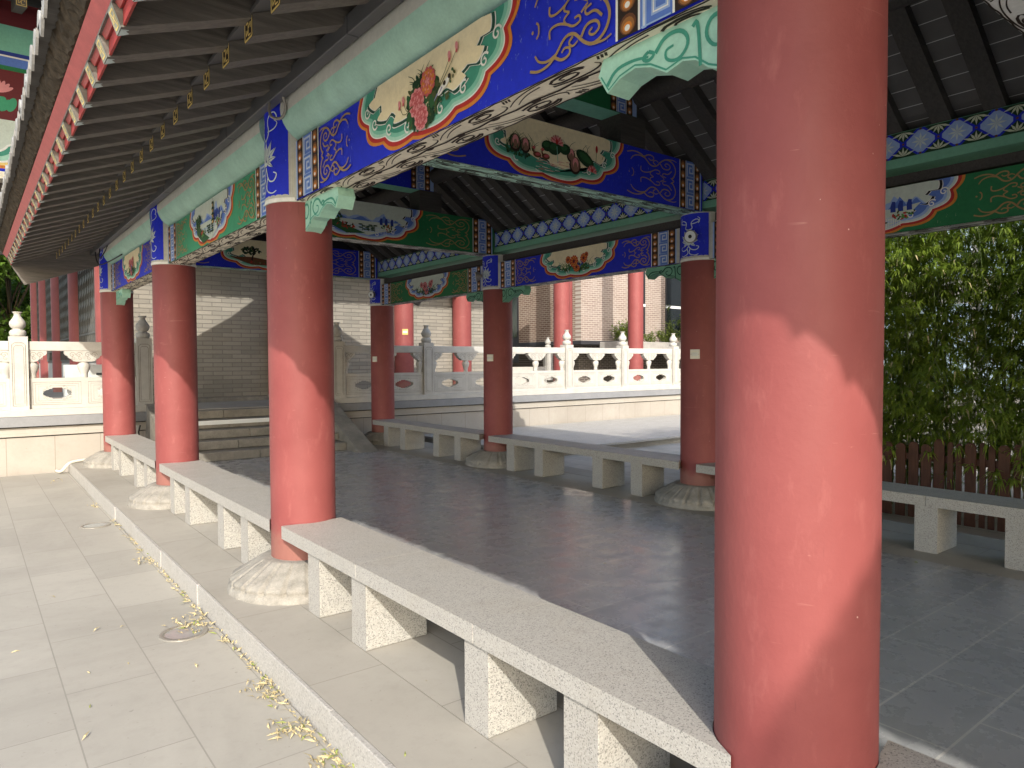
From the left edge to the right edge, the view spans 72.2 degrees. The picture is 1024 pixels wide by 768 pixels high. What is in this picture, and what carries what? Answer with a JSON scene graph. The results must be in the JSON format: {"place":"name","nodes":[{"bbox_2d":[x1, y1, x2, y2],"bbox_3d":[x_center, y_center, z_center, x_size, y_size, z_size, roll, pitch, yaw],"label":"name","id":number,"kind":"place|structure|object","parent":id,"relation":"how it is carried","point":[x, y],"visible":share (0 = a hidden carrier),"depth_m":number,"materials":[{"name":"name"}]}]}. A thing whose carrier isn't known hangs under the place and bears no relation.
{"place":"outdoors","nodes":[
{"label":"outdoors","id":0,"kind":"place"},
{"bbox_2d":[0,472,348,767],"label":"plaza","id":1,"kind":"structure","parent":0,"point":[155,702],"depth_m":3.93,"materials":[{"name":"beige tile"}]},
{"bbox_2d":[79,522,110,528],"bbox_3d":[-4.348,1.474,7.332,0.284,0.009,0.284,-2,2,-38],"label":"ground light","id":2,"kind":"object","parent":1,"relation":"on","point":[93,525],"visible":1,"depth_m":7.32,"materials":[{"name":"metal"}]},
{"bbox_2d":[158,624,207,641],"bbox_3d":[-2.058,1.558,4.402,0.284,0.009,0.284,-2,2,-38],"label":"ground light","id":3,"kind":"object","parent":1,"relation":"on","point":[172,634],"visible":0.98,"depth_m":4.38,"materials":[{"name":"metal"}]},
{"bbox_2d":[11,478,917,767],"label":"fallen leaves","id":4,"kind":"object","parent":1,"relation":"on","point":[281,728],"visible":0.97,"depth_m":3.54,"materials":[{"name":"yellow plant"}]},
{"bbox_2d":[42,382,551,409],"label":"terrace floor","id":5,"kind":"structure","parent":0,"point":[49,393],"depth_m":14.18,"materials":[{"name":"grey stone"}]},
{"bbox_2d":[0,405,146,476],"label":"terrace wall","id":6,"kind":"structure","parent":5,"relation":"attached to","point":[42,441],"depth_m":10.91,"materials":[{"name":"stone"},{"name":"marble"}]},
{"bbox_2d":[0,312,152,409],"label":"marble balustrade","id":7,"kind":"object","parent":6,"relation":"on","point":[23,386],"visible":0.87,"depth_m":10.98,"materials":[{"name":"stone"}]},
{"bbox_2d":[63,365,101,396],"bbox_3d":[-7.805,0.048,12.822,0.622,0.800,0.328,-2,2,-38],"label":"air conditioner","id":8,"kind":"object","parent":5,"relation":"on","point":[70,371],"visible":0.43,"depth_m":12.62,"materials":[{"name":"metal"}]},
{"bbox_2d":[334,385,680,433],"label":"terrace wall","id":9,"kind":"structure","parent":5,"relation":"attached to","point":[531,407],"depth_m":17.02,"materials":[{"name":"marble"},{"name":"stone"}]},
{"bbox_2d":[333,322,680,397],"bbox_3d":[2.202,-0.641,18.332,14.613,1.488,0.237,-2,2,-38],"label":"marble balustrade","id":10,"kind":"object","parent":9,"relation":"on","point":[425,378],"visible":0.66,"depth_m":16.80,"materials":[{"name":"stone"}]},
{"bbox_2d":[513,337,552,384],"bbox_3d":[-0.171,-0.752,23.308,3.838,1.663,0.237,-2,2,-38],"label":"balustrade","id":11,"kind":"object","parent":5,"relation":"on","point":[548,362],"visible":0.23,"depth_m":24.27,"materials":[{"name":"stone"}]},
{"bbox_2d":[0,0,642,403],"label":"brick hall","id":12,"kind":"structure","parent":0,"point":[232,332],"depth_m":15.71,"materials":[{"name":"brick"}]},
{"bbox_2d":[36,282,39,362],"bbox_3d":[-16.706,-3.109,24.936,0.085,4.750,3.000,-2,2,-38],"label":"lattice window","id":13,"kind":"structure","parent":12,"relation":"in","point":[36,282],"depth_m":25.83,"materials":[{"name":"wood"}]},
{"bbox_2d":[45,279,51,362],"bbox_3d":[-14.339,-3.022,21.901,0.085,4.750,3.500,-2,2,-38],"label":"lattice window","id":14,"kind":"structure","parent":12,"relation":"in","point":[47,282],"depth_m":22.62,"materials":[{"name":"grey wood"}]},
{"bbox_2d":[58,274,69,362],"bbox_3d":[-11.788,-2.928,18.629,0.085,4.750,3.600,-2,2,-38],"label":"lattice window","id":15,"kind":"structure","parent":12,"relation":"in","point":[63,282],"depth_m":19.29,"materials":[{"name":"wood"}]},
{"bbox_2d":[77,267,95,362],"bbox_3d":[-9.252,-2.835,15.376,0.085,4.750,3.450,-2,2,-38],"label":"lattice window","id":16,"kind":"structure","parent":12,"relation":"in","point":[86,298],"depth_m":15.62,"materials":[{"name":"grey wood"}]},
{"bbox_2d":[402,329,407,334],"bbox_3d":[-2.619,-1.276,17.207,0.140,0.140,0.044,-1,2,-16],"label":"light switch","id":17,"kind":"object","parent":12,"relation":"attached to","point":[404,331],"visible":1,"depth_m":17.19,"materials":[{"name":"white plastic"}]},
{"bbox_2d":[72,442,1023,767],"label":"border paving","id":18,"kind":"structure","parent":0,"point":[390,704],"depth_m":3.70,"materials":[{"name":"grey stone"}]},
{"bbox_2d":[55,458,85,472],"bbox_3d":[-6.696,1.270,11.074,0.828,0.204,0.345,-2,2,-38],"label":"drain hose","id":19,"kind":"object","parent":18,"relation":"on","point":[67,465],"visible":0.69,"depth_m":10.82,"materials":[{"name":"white plastic"}]},
{"bbox_2d":[105,434,155,486],"bbox_3d":[-4.861,1.040,9.296,0.425,0.456,3.484,-2,2,-38],"label":"granite bench","id":20,"kind":"object","parent":18,"relation":"on","point":[134,454],"visible":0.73,"depth_m":9.37,"materials":[{"name":"grey stone"}]},
{"bbox_2d":[136,425,140,434],"bbox_3d":[-6.096,0.928,11.477,0.104,0.502,0.170,-2,2,-38],"label":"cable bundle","id":21,"kind":"object","parent":18,"relation":"on","point":[138,427],"visible":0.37,"depth_m":11.49,"materials":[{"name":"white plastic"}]},
{"bbox_2d":[159,460,270,563],"bbox_3d":[-2.580,1.125,6.370,0.425,0.456,3.484,-2,2,-38],"label":"granite bench","id":22,"kind":"object","parent":18,"relation":"on","point":[237,508],"visible":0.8,"depth_m":6.03,"materials":[{"name":"grey stone"}]},
{"bbox_2d":[68,464,395,767],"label":"kerb","id":23,"kind":"structure","parent":18,"relation":"attached to","point":[351,744],"depth_m":3.81,"materials":[{"name":"stone"}]},
{"bbox_2d":[373,419,483,460],"bbox_3d":[-1.361,0.938,12.022,0.499,0.456,3.484,-2,2,-38],"label":"granite bench","id":24,"kind":"object","parent":18,"relation":"on","point":[460,444],"visible":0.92,"depth_m":11.59,"materials":[{"name":"grey stone"}]},
{"bbox_2d":[281,517,730,767],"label":"granite bench","id":25,"kind":"object","parent":18,"relation":"on","point":[630,701],"visible":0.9,"depth_m":2.90,"materials":[{"name":"grey stone"}]},
{"bbox_2d":[0,0,1023,767],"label":"covered corridor","id":26,"kind":"object","parent":18,"relation":"on","point":[794,164],"visible":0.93,"depth_m":4.17,"materials":[{"name":"red paint"}]},
{"bbox_2d":[95,252,121,264],"bbox_3d":[-5.825,-1.871,10.120,1.412,0.259,0.058,2,3,45],"label":"electric cable","id":27,"kind":"object","parent":26,"relation":"hanging from","point":[105,262],"visible":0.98,"depth_m":10.25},
{"bbox_2d":[90,0,403,255],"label":"cable trunking","id":28,"kind":"object","parent":26,"relation":"attached to","point":[360,20],"visible":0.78,"depth_m":4.44,"materials":[{"name":"metal"}]},
{"bbox_2d":[268,97,286,119],"bbox_3d":[-1.510,-1.765,4.506,0.179,0.145,0.052,1,2,31],"label":"electric cable","id":29,"kind":"object","parent":26,"relation":"hanging from","point":[282,116],"visible":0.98,"depth_m":4.50,"materials":[{"name":"plastic"}]},
{"bbox_2d":[368,291,375,297],"bbox_3d":[-2.628,-1.677,13.240,0.136,0.133,0.113,1,2,27],"label":"spotlight","id":30,"kind":"object","parent":26,"relation":"attached to","point":[371,294],"visible":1,"depth_m":13.20,"materials":[{"name":"metal"}]},
{"bbox_2d":[475,272,482,280],"bbox_3d":[-0.498,-1.609,10.527,0.113,0.133,0.136,0,2,-8],"label":"spotlight","id":31,"kind":"object","parent":26,"relation":"attached to","point":[478,276],"visible":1,"depth_m":10.48,"materials":[{"name":"metal"}]},
{"bbox_2d":[487,354,492,360],"bbox_3d":[-0.318,-0.388,10.422,0.100,0.100,0.044,1,2,30],"label":"light switch","id":32,"kind":"object","parent":26,"relation":"attached to","point":[489,357],"visible":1,"depth_m":10.40,"materials":[{"name":"white plastic"}]},
{"bbox_2d":[684,230,696,242],"bbox_3d":[1.897,-1.549,7.410,0.136,0.133,0.113,1,2,36],"label":"spotlight","id":33,"kind":"object","parent":26,"relation":"attached to","point":[690,236],"visible":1,"depth_m":7.37,"materials":[{"name":"metal"}]},
{"bbox_2d":[690,349,699,358],"bbox_3d":[1.956,-0.319,7.499,0.100,0.100,0.044,1,2,32],"label":"light switch","id":34,"kind":"object","parent":26,"relation":"attached to","point":[694,353],"visible":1,"depth_m":7.48,"materials":[{"name":"white plastic"}]},
{"bbox_2d":[488,434,680,495],"bbox_3d":[0.920,1.022,9.096,0.499,0.456,3.484,-2,2,-38],"label":"granite bench","id":35,"kind":"object","parent":18,"relation":"on","point":[543,457],"visible":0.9,"depth_m":8.66,"materials":[{"name":"grey stone"}]},
{"bbox_2d":[427,442,1004,540],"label":"kerb","id":36,"kind":"structure","parent":18,"relation":"attached to","point":[886,520],"depth_m":6.28,"materials":[{"name":"stone"}]},
{"bbox_2d":[696,463,1023,570],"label":"granite bench","id":37,"kind":"object","parent":18,"relation":"on","point":[935,523],"visible":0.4,"depth_m":5.60,"materials":[{"name":"grey stone"}]},
{"bbox_2d":[877,740,955,767],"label":"granite bench","id":38,"kind":"object","parent":18,"relation":"on","point":[894,755],"visible":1,"depth_m":1.92,"materials":[{"name":"grey stone"}]},
{"bbox_2d":[512,271,680,382],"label":"brick block","id":39,"kind":"structure","parent":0,"point":[600,306],"depth_m":26.82,"materials":[{"name":"brick"}]},
{"bbox_2d":[512,297,518,362],"bbox_3d":[-0.258,-3.113,28.341,0.044,4.500,1.650,-2,2,-38],"label":"window","id":40,"kind":"structure","parent":39,"relation":"in","point":[515,302],"depth_m":27.83,"materials":[{"name":"grey glass"}]},
{"bbox_2d":[609,319,648,341],"bbox_3d":[4.330,-1.896,25.805,1.872,1.021,0.827,-2,2,-38],"label":"shrub","id":41,"kind":"object","parent":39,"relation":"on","point":[622,329],"visible":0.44,"depth_m":25.54,"materials":[{"name":"green plant"}]},
{"bbox_2d":[643,271,645,333],"bbox_3d":[4.868,-4.383,26.714,0.600,5.100,0.059,-2,2,-38],"label":"window","id":42,"kind":"structure","parent":39,"relation":"in","point":[644,305],"depth_m":26.88,"materials":[{"name":"grey glass"}]},
{"bbox_2d":[643,331,656,341],"bbox_3d":[5.175,-1.674,26.401,0.542,0.622,0.784,1,2,22],"label":"shrub","id":43,"kind":"object","parent":39,"relation":"on","point":[651,338],"visible":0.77,"depth_m":26.37,"materials":[{"name":"green plant"}]},
{"bbox_2d":[653,320,680,342],"bbox_3d":[5.899,-1.925,26.925,1.566,1.066,0.746,-2,2,-38],"label":"shrub","id":44,"kind":"object","parent":39,"relation":"on","point":[663,337],"visible":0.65,"depth_m":26.81,"materials":[{"name":"green plant"}]},
{"bbox_2d":[665,278,680,336],"bbox_3d":[6.583,-4.433,28.050,1.350,5.100,0.059,-2,2,-38],"label":"window","id":45,"kind":"structure","parent":39,"relation":"in","point":[672,286],"depth_m":27.93,"materials":[{"name":"grey glass"}]},
{"bbox_2d":[207,448,1023,767],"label":"corridor floor","id":46,"kind":"structure","parent":0,"point":[951,682],"depth_m":4.96,"materials":[{"name":"grey tile"}]},
{"bbox_2d":[145,401,377,461],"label":"stone steps","id":47,"kind":"structure","parent":46,"relation":"on","point":[233,434],"depth_m":11.91,"materials":[{"name":"grey stone"}]},
{"bbox_2d":[424,411,891,454],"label":"raised walk","id":48,"kind":"structure","parent":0,"point":[637,432],"depth_m":15.29,"materials":[{"name":"stone"}]},
{"bbox_2d":[564,419,1023,539],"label":"side plaza","id":49,"kind":"structure","parent":0,"point":[585,462],"depth_m":10.30,"materials":[{"name":"grey stone"}]},
{"bbox_2d":[666,304,680,383],"bbox_3d":[3.570,-0.339,9.707,2.174,3.417,2.251,-2,2,-38],"label":"bamboo clump","id":50,"kind":"object","parent":49,"relation":"on","point":[668,308],"visible":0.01,"depth_m":9.79,"materials":[{"name":"green plant"}]},
{"bbox_2d":[883,237,907,477],"bbox_3d":[4.282,-0.657,9.293,2.204,4.072,2.182,-2,2,-38],"label":"bamboo clump","id":51,"kind":"object","parent":49,"relation":"on","point":[889,279],"depth_m":8.56,"materials":[{"name":"green plant"}]},
{"bbox_2d":[883,240,959,427],"bbox_3d":[5.074,-0.715,9.825,2.196,4.147,2.135,1,2,31],"label":"bamboo clump","id":52,"kind":"object","parent":49,"relation":"on","point":[904,319],"depth_m":9.51,"materials":[{"name":"green plant"}]},
{"bbox_2d":[882,344,994,503],"bbox_3d":[4.452,0.490,8.056,1.542,1.858,1.876,0,2,-5],"label":"bamboo clump","id":53,"kind":"object","parent":49,"relation":"on","point":[903,408],"visible":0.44,"depth_m":7.73,"materials":[{"name":"green plant"}]},
{"bbox_2d":[882,221,1013,488],"bbox_3d":[4.909,-0.899,8.725,2.150,4.588,2.344,-2,2,-38],"label":"bamboo clump","id":54,"kind":"object","parent":49,"relation":"on","point":[907,249],"visible":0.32,"depth_m":8.35,"materials":[{"name":"green plant"}]},
{"bbox_2d":[882,439,1023,531],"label":"picket fence","id":55,"kind":"object","parent":49,"relation":"on","point":[913,455],"visible":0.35,"depth_m":7.16,"materials":[{"name":"brown wood"}]},
{"bbox_2d":[883,346,1023,497],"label":"bamboo clump","id":56,"kind":"object","parent":49,"relation":"on","point":[959,432],"visible":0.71,"depth_m":7.25,"materials":[{"name":"green plant"}]},
{"bbox_2d":[883,222,1023,495],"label":"bamboo clump","id":57,"kind":"object","parent":49,"relation":"on","point":[968,320],"visible":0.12,"depth_m":8.77,"materials":[{"name":"green plant"}]},
{"bbox_2d":[925,220,1023,494],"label":"bamboo clump","id":58,"kind":"object","parent":49,"relation":"on","point":[995,334],"visible":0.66,"depth_m":7.83,"materials":[{"name":"green plant"}]},
{"bbox_2d":[977,356,1023,485],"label":"bamboo clump","id":59,"kind":"object","parent":49,"relation":"on","point":[1019,383],"visible":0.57,"depth_m":6.86,"materials":[{"name":"green plant"}]},
{"bbox_2d":[991,228,1022,390],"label":"bamboo clump","id":60,"kind":"object","parent":49,"relation":"on","point":[1017,329],"visible":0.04,"depth_m":8.26,"materials":[{"name":"green plant"}]},
{"bbox_2d":[885,223,1023,420],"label":"pale building","id":61,"kind":"structure","parent":0,"point":[969,333],"depth_m":19.44,"materials":[{"name":"concrete"}]},
{"bbox_2d":[919,303,969,392],"bbox_3d":[12.217,-0.997,19.972,0.135,2.500,1.400,-2,2,-38],"label":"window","id":62,"kind":"structure","parent":61,"relation":"in","point":[967,303],"depth_m":19.65,"materials":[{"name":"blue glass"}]},
{"bbox_2d":[983,305,1023,389],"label":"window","id":63,"kind":"structure","parent":61,"relation":"in","point":[989,305],"depth_m":18.71,"materials":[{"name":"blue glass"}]},
{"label":"ground","id":64,"kind":"structure","parent":0,"visible":0},
{"bbox_2d":[0,274,29,330],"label":"tree","id":65,"kind":"object","parent":64,"relation":"on","point":[15,279],"visible":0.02,"depth_m":43.43,"materials":[{"name":"green plant"}]},
{"bbox_2d":[0,255,30,340],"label":"tree","id":66,"kind":"object","parent":64,"relation":"on","point":[17,299],"visible":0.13,"depth_m":38.69,"materials":[{"name":"green plant"}]}
]}

